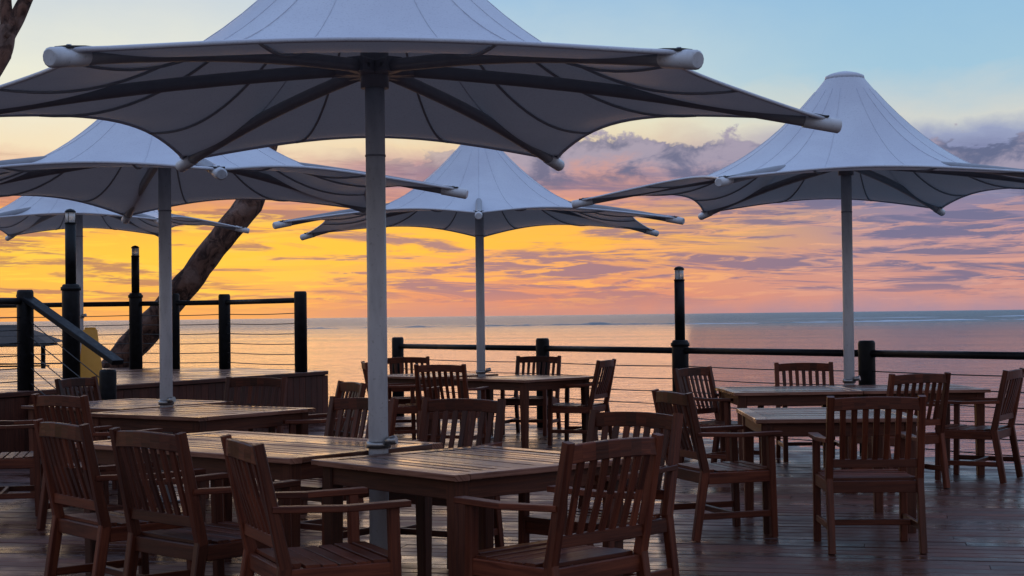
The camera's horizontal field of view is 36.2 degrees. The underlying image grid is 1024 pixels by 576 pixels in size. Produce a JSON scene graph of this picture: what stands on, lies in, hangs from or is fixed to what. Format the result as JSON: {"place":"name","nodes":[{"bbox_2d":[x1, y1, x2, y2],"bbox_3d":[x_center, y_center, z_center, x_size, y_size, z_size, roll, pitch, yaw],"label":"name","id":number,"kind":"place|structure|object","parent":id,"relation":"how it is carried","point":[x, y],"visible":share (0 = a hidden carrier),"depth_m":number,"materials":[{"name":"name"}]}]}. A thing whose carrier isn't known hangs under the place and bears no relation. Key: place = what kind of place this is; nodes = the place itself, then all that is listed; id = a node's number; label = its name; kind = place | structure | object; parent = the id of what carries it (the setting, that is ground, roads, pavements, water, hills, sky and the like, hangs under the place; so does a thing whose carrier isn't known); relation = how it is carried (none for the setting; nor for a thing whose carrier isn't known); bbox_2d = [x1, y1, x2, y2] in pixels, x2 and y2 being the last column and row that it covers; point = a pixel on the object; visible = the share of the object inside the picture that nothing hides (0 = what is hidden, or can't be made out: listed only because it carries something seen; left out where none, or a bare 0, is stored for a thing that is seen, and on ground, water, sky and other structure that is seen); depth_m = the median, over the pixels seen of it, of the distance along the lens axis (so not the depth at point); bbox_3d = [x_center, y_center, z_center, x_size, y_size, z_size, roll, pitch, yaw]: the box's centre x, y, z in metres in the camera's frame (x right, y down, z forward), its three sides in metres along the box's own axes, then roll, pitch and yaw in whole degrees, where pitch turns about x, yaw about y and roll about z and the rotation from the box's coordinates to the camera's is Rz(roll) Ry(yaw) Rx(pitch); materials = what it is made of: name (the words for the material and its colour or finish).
{"place":"outdoors","nodes":[
{"label":"outdoors","id":0,"kind":"place"},
{"bbox_2d":[0,310,1023,464],"bbox_3d":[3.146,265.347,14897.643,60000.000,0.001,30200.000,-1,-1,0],"label":"sea","id":1,"kind":"structure","parent":0,"point":[339,352],"depth_m":141.79,"materials":[{"name":"liquid"}]},
{"bbox_2d":[0,325,61,368],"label":"pier pavilion","id":2,"kind":"structure","parent":1,"relation":"in","point":[11,337],"depth_m":59.28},
{"bbox_2d":[0,368,327,452],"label":"raised deck","id":3,"kind":"structure","parent":1,"relation":"in","point":[308,389],"depth_m":19.32,"materials":[{"name":"wood"}]},
{"bbox_2d":[0,0,32,75],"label":"shore tree","id":4,"kind":"object","parent":3,"relation":"on","point":[12,21],"visible":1,"depth_m":20.00,"materials":[{"name":"brown plant"}]},
{"bbox_2d":[60,209,80,386],"bbox_3d":[-4.799,0.107,17.052,0.216,1.940,0.216,-1,-1,0],"label":"bollard lamp","id":5,"kind":"object","parent":3,"relation":"on","point":[70,288],"visible":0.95,"depth_m":16.99,"materials":[{"name":"black metal"}]},
{"bbox_2d":[80,327,101,382],"bbox_3d":[-4.691,0.762,17.440,0.280,0.647,0.335,0,-1,-17],"label":"wet floor sign","id":6,"kind":"object","parent":3,"relation":"on","point":[90,359],"visible":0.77,"depth_m":17.34,"materials":[{"name":"yellow plastic"}]},
{"bbox_2d":[0,196,249,353],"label":"patio umbrella","id":7,"kind":"object","parent":3,"relation":"on","point":[21,215],"visible":0.53,"depth_m":22.00,"materials":[{"name":"fabric"}]},
{"bbox_2d":[128,245,142,368],"bbox_3d":[-5.547,0.283,23.100,0.216,1.820,0.216,-1,-1,0],"label":"bollard lamp","id":8,"kind":"object","parent":3,"relation":"on","point":[135,296],"visible":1,"depth_m":23.02,"materials":[{"name":"black metal"}]},
{"bbox_2d":[0,291,306,371],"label":"raised deck railing","id":9,"kind":"object","parent":3,"relation":"on","point":[223,302],"visible":0.88,"depth_m":22.52,"materials":[{"name":"black metal"}]},
{"bbox_2d":[101,146,277,367],"bbox_3d":[-3.868,-2.739,24.682,7.731,12.504,3.491,-1,-1,0],"label":"leaning tree","id":10,"kind":"object","parent":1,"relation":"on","point":[189,279],"visible":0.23,"depth_m":24.28,"materials":[{"name":"brown plant"}]},
{"bbox_2d":[288,326,475,328],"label":"breaking wave","id":11,"kind":"object","parent":1,"relation":"on","point":[395,327],"visible":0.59,"depth_m":400.56,"materials":[{"name":"liquid"}]},
{"bbox_2d":[485,322,697,325],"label":"breaking wave","id":12,"kind":"object","parent":1,"relation":"on","point":[596,323],"visible":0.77,"depth_m":416.44,"materials":[{"name":"liquid"}]},
{"bbox_2d":[698,319,1019,323],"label":"breaking wave","id":13,"kind":"object","parent":1,"relation":"on","point":[866,321],"visible":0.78,"depth_m":407.20,"materials":[{"name":"liquid"}]},
{"bbox_2d":[752,315,1023,319],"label":"breaking wave","id":14,"kind":"object","parent":1,"relation":"on","point":[912,317],"visible":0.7,"depth_m":632.61,"materials":[{"name":"liquid"}]},
{"bbox_2d":[777,319,1023,322],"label":"breaking wave","id":15,"kind":"object","parent":1,"relation":"on","point":[893,321],"visible":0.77,"depth_m":401.30,"materials":[{"name":"liquid"}]},
{"bbox_2d":[0,411,1023,575],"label":"timber deck","id":16,"kind":"structure","parent":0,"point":[974,524],"depth_m":10.15,"materials":[{"name":"brown wood"}]},
{"bbox_2d":[0,419,47,515],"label":"patio armchair","id":17,"kind":"object","parent":16,"relation":"on","point":[17,460],"visible":0.73,"depth_m":11.39,"materials":[{"name":"brown wood"}]},
{"bbox_2d":[28,390,94,458],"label":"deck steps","id":18,"kind":"structure","parent":16,"relation":"on","point":[30,401],"depth_m":16.17,"materials":[{"name":"brown wood"}]},
{"bbox_2d":[0,290,123,431],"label":"stair railing","id":19,"kind":"object","parent":16,"relation":"on","point":[27,302],"visible":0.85,"depth_m":16.18,"materials":[{"name":"metal"}]},
{"bbox_2d":[54,376,117,488],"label":"patio armchair","id":20,"kind":"object","parent":16,"relation":"on","point":[62,385],"visible":0.29,"depth_m":13.63,"materials":[{"name":"brown wood"}]},
{"bbox_2d":[32,393,162,528],"bbox_3d":[-2.848,1.179,10.733,0.614,0.930,0.656,-1,-1,38],"label":"patio armchair","id":21,"kind":"object","parent":16,"relation":"on","point":[42,404],"visible":0.32,"depth_m":10.54,"materials":[{"name":"brown wood"}]},
{"bbox_2d":[33,419,205,575],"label":"patio armchair","id":22,"kind":"object","parent":16,"relation":"on","point":[63,486],"visible":0.81,"depth_m":7.71,"materials":[{"name":"brown wood"}]},
{"bbox_2d":[21,398,233,504],"bbox_3d":[-3.135,1.314,12.829,1.200,0.739,1.200,-1,-1,35],"label":"patio table","id":23,"kind":"object","parent":16,"relation":"on","point":[118,404],"visible":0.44,"depth_m":12.67,"materials":[{"name":"brown wood"}]},
{"bbox_2d":[91,404,315,521],"bbox_3d":[-2.315,1.284,11.700,1.200,0.739,1.200,-1,-1,35],"label":"patio table","id":24,"kind":"object","parent":16,"relation":"on","point":[195,418],"visible":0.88,"depth_m":11.38,"materials":[{"name":"brown wood"}]},
{"bbox_2d":[109,427,300,575],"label":"patio armchair","id":25,"kind":"object","parent":16,"relation":"on","point":[220,537],"visible":0.89,"depth_m":7.06,"materials":[{"name":"brown wood"}]},
{"bbox_2d":[0,120,467,502],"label":"patio umbrella","id":26,"kind":"object","parent":16,"relation":"on","point":[126,172],"visible":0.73,"depth_m":12.29,"materials":[{"name":"fabric"}]},
{"bbox_2d":[224,377,287,433],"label":"patio armchair","id":27,"kind":"object","parent":16,"relation":"on","point":[251,382],"visible":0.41,"depth_m":13.22,"materials":[{"name":"brown wood"}]},
{"bbox_2d":[75,430,442,575],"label":"patio table","id":28,"kind":"object","parent":16,"relation":"on","point":[290,456],"visible":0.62,"depth_m":8.39,"materials":[{"name":"brown wood"}]},
{"bbox_2d":[220,434,410,575],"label":"patio armchair","id":29,"kind":"object","parent":16,"relation":"on","point":[258,519],"visible":1,"depth_m":6.38,"materials":[{"name":"brown wood"}]},
{"bbox_2d":[268,380,366,502],"bbox_3d":[-1.491,1.184,11.900,0.656,0.930,0.614,0,-1,-25],"label":"patio armchair","id":30,"kind":"object","parent":16,"relation":"on","point":[354,389],"visible":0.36,"depth_m":11.95,"materials":[{"name":"brown wood"}]},
{"bbox_2d":[261,396,398,544],"bbox_3d":[-1.101,1.135,9.434,0.614,0.930,0.656,-2,-1,40],"label":"patio armchair","id":31,"kind":"object","parent":16,"relation":"on","point":[349,405],"visible":0.27,"depth_m":9.66,"materials":[{"name":"brown wood"}]},
{"bbox_2d":[361,361,422,439],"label":"patio armchair","id":32,"kind":"object","parent":16,"relation":"on","point":[412,408],"visible":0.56,"depth_m":17.32,"materials":[{"name":"brown wood"}]},
{"bbox_2d":[387,356,434,422],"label":"patio armchair","id":33,"kind":"object","parent":16,"relation":"on","point":[406,361],"visible":0.33,"depth_m":19.35,"materials":[{"name":"brown wood"}]},
{"bbox_2d":[0,0,841,549],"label":"patio umbrella","id":34,"kind":"object","parent":16,"relation":"on","point":[258,74],"visible":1,"depth_m":7.97,"materials":[{"name":"fabric"}]},
{"bbox_2d":[369,397,505,569],"bbox_3d":[-0.433,1.123,9.165,0.614,0.930,0.656,-1,-1,30],"label":"patio armchair","id":35,"kind":"object","parent":16,"relation":"on","point":[466,405],"visible":0.41,"depth_m":9.37,"materials":[{"name":"brown wood"}]},
{"bbox_2d":[388,372,497,441],"bbox_3d":[-0.934,1.386,18.379,1.100,0.739,1.100,0,-1,-45],"label":"patio table","id":36,"kind":"object","parent":16,"relation":"on","point":[402,378],"visible":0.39,"depth_m":18.01,"materials":[{"name":"brown wood"}]},
{"bbox_2d":[414,364,488,446],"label":"patio armchair","id":37,"kind":"object","parent":16,"relation":"on","point":[439,369],"visible":0.69,"depth_m":16.23,"materials":[{"name":"brown wood"}]},
{"bbox_2d":[311,445,632,575],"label":"patio table","id":38,"kind":"object","parent":16,"relation":"on","point":[482,471],"visible":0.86,"depth_m":7.20,"materials":[{"name":"brown wood"}]},
{"bbox_2d":[272,145,684,438],"bbox_3d":[-0.370,-0.015,18.203,5.129,3.520,4.464,0,-1,-31],"label":"patio umbrella","id":39,"kind":"object","parent":16,"relation":"on","point":[506,193],"visible":0.85,"depth_m":17.86,"materials":[{"name":"fabric"}]},
{"bbox_2d":[454,375,592,448],"bbox_3d":[0.136,1.354,17.279,1.100,0.739,1.100,0,-1,-45],"label":"patio table","id":40,"kind":"object","parent":16,"relation":"on","point":[524,385],"visible":0.9,"depth_m":16.91,"materials":[{"name":"brown wood"}]},
{"bbox_2d":[500,356,560,435],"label":"patio armchair","id":41,"kind":"object","parent":16,"relation":"on","point":[514,401],"visible":0.7,"depth_m":18.93,"materials":[{"name":"brown wood"}]},
{"bbox_2d":[454,433,663,575],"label":"patio armchair","id":42,"kind":"object","parent":16,"relation":"on","point":[560,549],"visible":1,"depth_m":6.33,"materials":[{"name":"brown wood"}]},
{"bbox_2d":[548,359,615,444],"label":"patio armchair","id":43,"kind":"object","parent":16,"relation":"on","point":[601,389],"visible":0.91,"depth_m":17.08,"materials":[{"name":"brown wood"}]},
{"bbox_2d":[518,409,682,575],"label":"patio armchair","id":44,"kind":"object","parent":16,"relation":"on","point":[539,524],"visible":0.45,"depth_m":7.71,"materials":[{"name":"brown wood"}]},
{"bbox_2d":[671,266,689,435],"bbox_3d":[1.914,0.732,17.834,0.216,1.960,0.216,-1,-1,0],"label":"bollard lamp","id":45,"kind":"object","parent":16,"relation":"on","point":[680,357],"visible":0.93,"depth_m":17.79,"materials":[{"name":"black metal"}]},
{"bbox_2d":[392,337,1023,456],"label":"deck railing","id":46,"kind":"object","parent":16,"relation":"on","point":[866,353],"visible":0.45,"depth_m":17.09,"materials":[{"name":"metal"}]},
{"bbox_2d":[651,389,782,541],"bbox_3d":[1.307,1.119,10.091,0.656,0.930,0.614,0,-1,-18],"label":"patio armchair","id":47,"kind":"object","parent":16,"relation":"on","point":[734,471],"visible":0.8,"depth_m":9.89,"materials":[{"name":"brown wood"}]},
{"bbox_2d":[672,366,763,463],"bbox_3d":[1.877,1.183,14.152,0.656,0.930,0.614,-2,-1,42],"label":"patio armchair","id":48,"kind":"object","parent":16,"relation":"on","point":[679,375],"visible":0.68,"depth_m":14.25,"materials":[{"name":"brown wood"}]},
{"bbox_2d":[714,385,862,466],"bbox_3d":[2.435,1.267,13.929,1.100,0.739,1.100,-1,-1,-2],"label":"patio table","id":49,"kind":"object","parent":16,"relation":"on","point":[743,397],"visible":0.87,"depth_m":13.44,"materials":[{"name":"brown wood"}]},
{"bbox_2d":[571,71,1023,458],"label":"patio umbrella","id":50,"kind":"object","parent":16,"relation":"on","point":[877,148],"visible":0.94,"depth_m":14.57,"materials":[{"name":"fabric"}]},
{"bbox_2d":[774,362,839,462],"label":"patio armchair","id":51,"kind":"object","parent":16,"relation":"on","point":[802,367],"visible":0.48,"depth_m":15.36,"materials":[{"name":"brown wood"}]},
{"bbox_2d":[736,407,916,533],"bbox_3d":[2.115,1.212,10.580,1.060,0.739,1.200,-1,-1,2],"label":"patio table","id":52,"kind":"object","parent":16,"relation":"on","point":[795,422],"visible":0.66,"depth_m":10.05,"materials":[{"name":"brown wood"}]},
{"bbox_2d":[808,395,927,553],"bbox_3d":[2.140,1.097,9.424,0.614,0.930,0.656,-1,-1,2],"label":"patio armchair","id":53,"kind":"object","parent":16,"relation":"on","point":[830,481],"visible":1,"depth_m":9.19,"materials":[{"name":"brown wood"}]},
{"bbox_2d":[848,372,950,487],"bbox_3d":[3.122,1.142,12.660,0.614,0.930,0.656,0,-1,-22],"label":"patio armchair","id":54,"kind":"object","parent":16,"relation":"on","point":[938,438],"visible":0.42,"depth_m":12.49,"materials":[{"name":"brown wood"}]},
{"bbox_2d":[833,384,990,474],"bbox_3d":[3.545,1.255,13.979,1.100,0.739,1.100,-1,-1,-2],"label":"patio table","id":55,"kind":"object","parent":16,"relation":"on","point":[959,392],"visible":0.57,"depth_m":13.49,"materials":[{"name":"brown wood"}]},
{"bbox_2d":[933,368,1023,483],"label":"patio armchair","id":56,"kind":"object","parent":16,"relation":"on","point":[1006,407],"visible":0.93,"depth_m":13.03,"materials":[{"name":"brown wood"}]},
{"bbox_2d":[0,0,1023,321],"label":"sky","id":57,"kind":"structure","parent":0,"point":[953,70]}
]}

